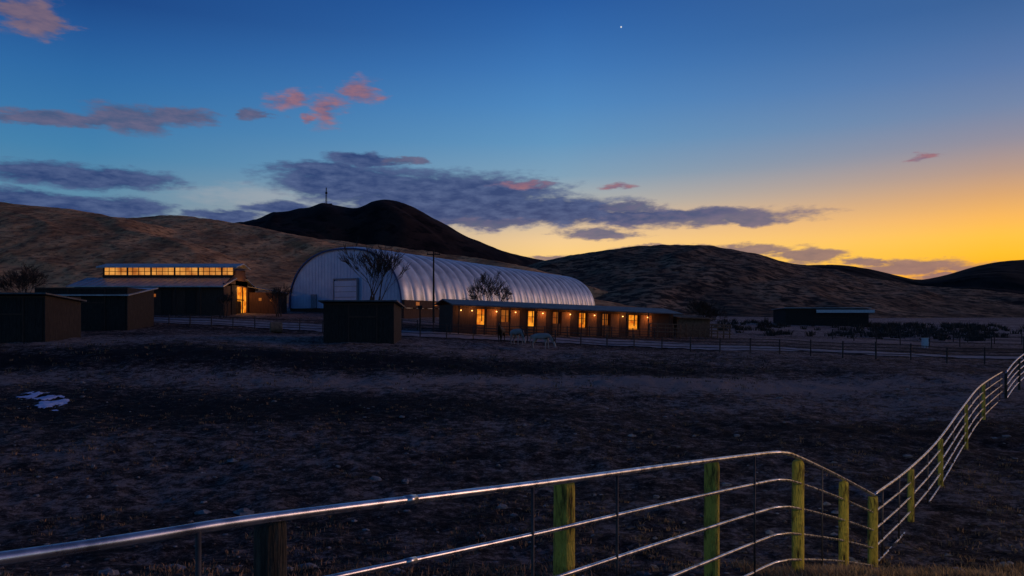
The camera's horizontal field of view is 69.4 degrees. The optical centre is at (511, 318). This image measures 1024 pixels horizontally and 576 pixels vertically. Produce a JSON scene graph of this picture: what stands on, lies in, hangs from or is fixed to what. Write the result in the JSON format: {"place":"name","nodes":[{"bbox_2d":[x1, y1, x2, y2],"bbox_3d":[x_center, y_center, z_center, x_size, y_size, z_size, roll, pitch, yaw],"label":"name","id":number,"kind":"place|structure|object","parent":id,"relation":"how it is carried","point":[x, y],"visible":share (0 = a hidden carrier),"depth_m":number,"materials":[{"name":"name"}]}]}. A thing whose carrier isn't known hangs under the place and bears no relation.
{"place":"outdoors","nodes":[
{"label":"outdoors","id":0,"kind":"place"},
{"bbox_2d":[270,322,282,332],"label":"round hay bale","id":1,"kind":"object","parent":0,"point":[276,327],"visible":1,"depth_m":76.56,"materials":[{"name":"brown plant"}]},
{"bbox_2d":[0,202,634,306],"bbox_3d":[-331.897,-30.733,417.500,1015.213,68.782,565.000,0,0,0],"label":"grassy hill","id":2,"kind":"structure","parent":0,"point":[62,247],"depth_m":281.51,"materials":[{"name":"brown plant"}]},
{"bbox_2d":[236,199,544,265],"bbox_3d":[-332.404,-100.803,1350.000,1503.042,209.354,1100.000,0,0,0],"label":"mountain","id":3,"kind":"structure","parent":0,"point":[391,223],"depth_m":1135.06,"materials":[{"name":"brown soil"}]},
{"bbox_2d":[325,188,331,203],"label":"radio mast","id":4,"kind":"object","parent":3,"relation":"on","point":[326,192],"visible":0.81,"depth_m":1294.00,"materials":[{"name":"metal"}]},
{"bbox_2d":[0,303,1023,575],"bbox_3d":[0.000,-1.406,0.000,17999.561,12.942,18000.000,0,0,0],"label":"ground","id":5,"kind":"structure","parent":0,"point":[820,383],"depth_m":27.31,"materials":[{"name":"soil"}]},
{"bbox_2d":[0,262,48,292],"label":"bare cottonwood tree","id":6,"kind":"object","parent":5,"relation":"on","point":[22,279],"visible":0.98,"depth_m":98.85,"materials":[{"name":"brown plant"}]},
{"bbox_2d":[16,391,68,410],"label":"puddle","id":7,"kind":"object","parent":5,"relation":"on","point":[43,404],"visible":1,"depth_m":36.06,"materials":[{"name":"blue liquid"}]},
{"bbox_2d":[0,293,86,343],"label":"loafing shed","id":8,"kind":"structure","parent":5,"relation":"on","point":[36,317],"depth_m":60.01,"materials":[{"name":"brown wood"}]},
{"bbox_2d":[35,287,157,330],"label":"loafing shed","id":9,"kind":"structure","parent":5,"relation":"on","point":[107,309],"depth_m":76.25,"materials":[{"name":"brown wood"}]},
{"bbox_2d":[66,264,289,315],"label":"horse barn","id":10,"kind":"structure","parent":5,"relation":"on","point":[186,289],"depth_m":101.17,"materials":[{"name":"brown wood"}]},
{"bbox_2d":[103,268,233,274],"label":"window frames","id":11,"kind":"structure","parent":10,"relation":"in","point":[104,271],"depth_m":101.95,"materials":[{"name":"brown wood"}]},
{"bbox_2d":[105,268,232,274],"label":"clerestory windows","id":12,"kind":"structure","parent":10,"relation":"in","point":[106,269],"depth_m":102.05,"materials":[{"name":"yellow glass"}]},
{"bbox_2d":[102,285,243,315],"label":"doors and posts","id":13,"kind":"structure","parent":10,"relation":"in","point":[166,295],"depth_m":97.95,"materials":[{"name":"brown wood"}]},
{"bbox_2d":[208,290,233,317],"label":"bare shrub tree","id":14,"kind":"object","parent":5,"relation":"on","point":[226,298],"visible":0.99,"depth_m":94.15,"materials":[{"name":"brown plant"}]},
{"bbox_2d":[265,283,291,316],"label":"bare shrub tree","id":15,"kind":"object","parent":5,"relation":"on","point":[276,293],"visible":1,"depth_m":100.30,"materials":[{"name":"brown plant"}]},
{"bbox_2d":[318,300,405,343],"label":"loafing shed","id":16,"kind":"structure","parent":5,"relation":"on","point":[374,321],"depth_m":66.01,"materials":[{"name":"brown wood"}]},
{"bbox_2d":[339,236,411,299],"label":"bare cottonwood tree","id":17,"kind":"object","parent":5,"relation":"on","point":[380,262],"visible":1,"depth_m":96.45,"materials":[{"name":"brown plant"}]},
{"bbox_2d":[1,337,772,394],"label":"bank brush","id":18,"kind":"object","parent":5,"relation":"on","point":[437,350],"visible":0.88,"depth_m":52.13,"materials":[{"name":"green plant"}]},
{"bbox_2d":[418,306,421,327],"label":"yard post","id":19,"kind":"object","parent":5,"relation":"on","point":[419,307],"visible":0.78,"depth_m":89.93,"materials":[{"name":"brown wood"}]},
{"bbox_2d":[427,250,439,322],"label":"utility pole","id":20,"kind":"object","parent":5,"relation":"on","point":[433,315],"visible":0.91,"depth_m":99.93,"materials":[{"name":"brown wood"}]},
{"bbox_2d":[288,247,594,318],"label":"riding arena","id":21,"kind":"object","parent":5,"relation":"on","point":[326,275],"visible":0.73,"depth_m":113.47,"materials":[{"name":"white metal"}]},
{"bbox_2d":[311,278,358,307],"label":"overhead door","id":22,"kind":"structure","parent":21,"relation":"in","point":[342,290],"depth_m":109.72,"materials":[{"name":"white metal"}]},
{"bbox_2d":[463,270,512,301],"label":"bare cottonwood tree","id":23,"kind":"object","parent":5,"relation":"on","point":[482,281],"visible":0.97,"depth_m":104.05,"materials":[{"name":"brown plant"}]},
{"bbox_2d":[497,321,505,341],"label":"horse","id":24,"kind":"object","parent":5,"relation":"on","point":[501,331],"visible":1,"depth_m":72.39},
{"bbox_2d":[0,354,1023,575],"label":"pipe fence","id":25,"kind":"object","parent":5,"relation":"on","point":[270,543],"visible":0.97,"depth_m":5.54,"materials":[{"name":"metal"}]},
{"bbox_2d":[0,366,1023,575],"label":"pasture grass tufts","id":26,"kind":"object","parent":5,"relation":"on","point":[502,568],"visible":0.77,"depth_m":16.28,"materials":[{"name":"brown plant"}]},
{"bbox_2d":[0,374,1023,575],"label":"field rocks","id":27,"kind":"object","parent":5,"relation":"on","point":[241,511],"visible":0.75,"depth_m":18.01,"materials":[{"name":"stone"}]},
{"bbox_2d":[510,327,525,344],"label":"horse","id":28,"kind":"object","parent":5,"relation":"on","point":[516,332],"visible":1,"depth_m":69.46},
{"bbox_2d":[401,319,675,339],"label":"paddock fence","id":29,"kind":"object","parent":5,"relation":"on","point":[589,327],"visible":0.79,"depth_m":84.32,"materials":[{"name":"brown wood"}]},
{"bbox_2d":[530,331,555,348],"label":"horse","id":30,"kind":"object","parent":5,"relation":"on","point":[541,336],"visible":1,"depth_m":67.71},
{"bbox_2d":[434,299,731,338],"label":"stall row","id":31,"kind":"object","parent":5,"relation":"on","point":[464,314],"visible":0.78,"depth_m":88.28,"materials":[{"name":"brown wood"}]},
{"bbox_2d":[476,309,651,336],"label":"stall doors","id":32,"kind":"structure","parent":31,"relation":"in","point":[491,313],"depth_m":87.71,"materials":[{"name":"brown wood"}]},
{"bbox_2d":[154,314,1023,365],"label":"ranch fence","id":33,"kind":"object","parent":5,"relation":"on","point":[634,344],"visible":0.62,"depth_m":69.59,"materials":[{"name":"brown wood"}]},
{"bbox_2d":[683,297,727,321],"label":"bare cottonwood tree","id":34,"kind":"object","parent":5,"relation":"on","point":[700,306],"visible":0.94,"depth_m":96.24,"materials":[{"name":"brown plant"}]},
{"bbox_2d":[755,318,776,333],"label":"bare shrub tree","id":35,"kind":"object","parent":5,"relation":"on","point":[768,324],"visible":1,"depth_m":109.97,"materials":[{"name":"brown plant"}]},
{"bbox_2d":[771,308,874,325],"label":"machine shed","id":36,"kind":"structure","parent":5,"relation":"on","point":[832,316],"depth_m":150.01,"materials":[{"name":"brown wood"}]},
{"bbox_2d":[712,318,1023,340],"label":"sagebrush","id":37,"kind":"object","parent":5,"relation":"on","point":[962,331],"visible":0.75,"depth_m":128.51,"materials":[{"name":"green plant"}]},
{"bbox_2d":[730,556,1023,575],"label":"dry grass","id":38,"kind":"structure","parent":5,"relation":"on","point":[830,570],"depth_m":9.86,"materials":[{"name":"brown plant"}]},
{"bbox_2d":[921,338,928,347],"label":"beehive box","id":39,"kind":"object","parent":5,"relation":"on","point":[924,342],"visible":0.71,"depth_m":83.76,"materials":[{"name":"white wood"}]},
{"bbox_2d":[832,329,1023,347],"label":"corral fence","id":40,"kind":"object","parent":5,"relation":"on","point":[959,339],"visible":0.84,"depth_m":90.57,"materials":[{"name":"brown wood"}]},
{"bbox_2d":[892,326,1021,343],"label":"corral fence","id":41,"kind":"object","parent":5,"relation":"on","point":[939,333],"visible":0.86,"depth_m":102.31,"materials":[{"name":"brown wood"}]},
{"bbox_2d":[0,0,1023,279],"label":"sky","id":42,"kind":"structure","parent":0,"point":[887,136],"materials":[{"name":"blue"}]},
{"bbox_2d":[154,317,1022,358],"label":"gravel road","id":43,"kind":"structure","parent":0,"point":[637,342],"depth_m":77.03,"materials":[{"name":"grey gravel"}]},
{"bbox_2d":[525,244,1023,317],"bbox_3d":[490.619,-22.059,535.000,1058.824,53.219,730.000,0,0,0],"label":"sage hill","id":44,"kind":"structure","parent":0,"point":[735,283],"depth_m":326.45,"materials":[{"name":"brown plant"}]},
{"bbox_2d":[811,260,1023,293],"bbox_3d":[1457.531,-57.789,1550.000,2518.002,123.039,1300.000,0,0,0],"label":"hill","id":45,"kind":"structure","parent":0,"point":[1005,276],"depth_m":1281.37,"materials":[{"name":"brown soil"}]}
]}

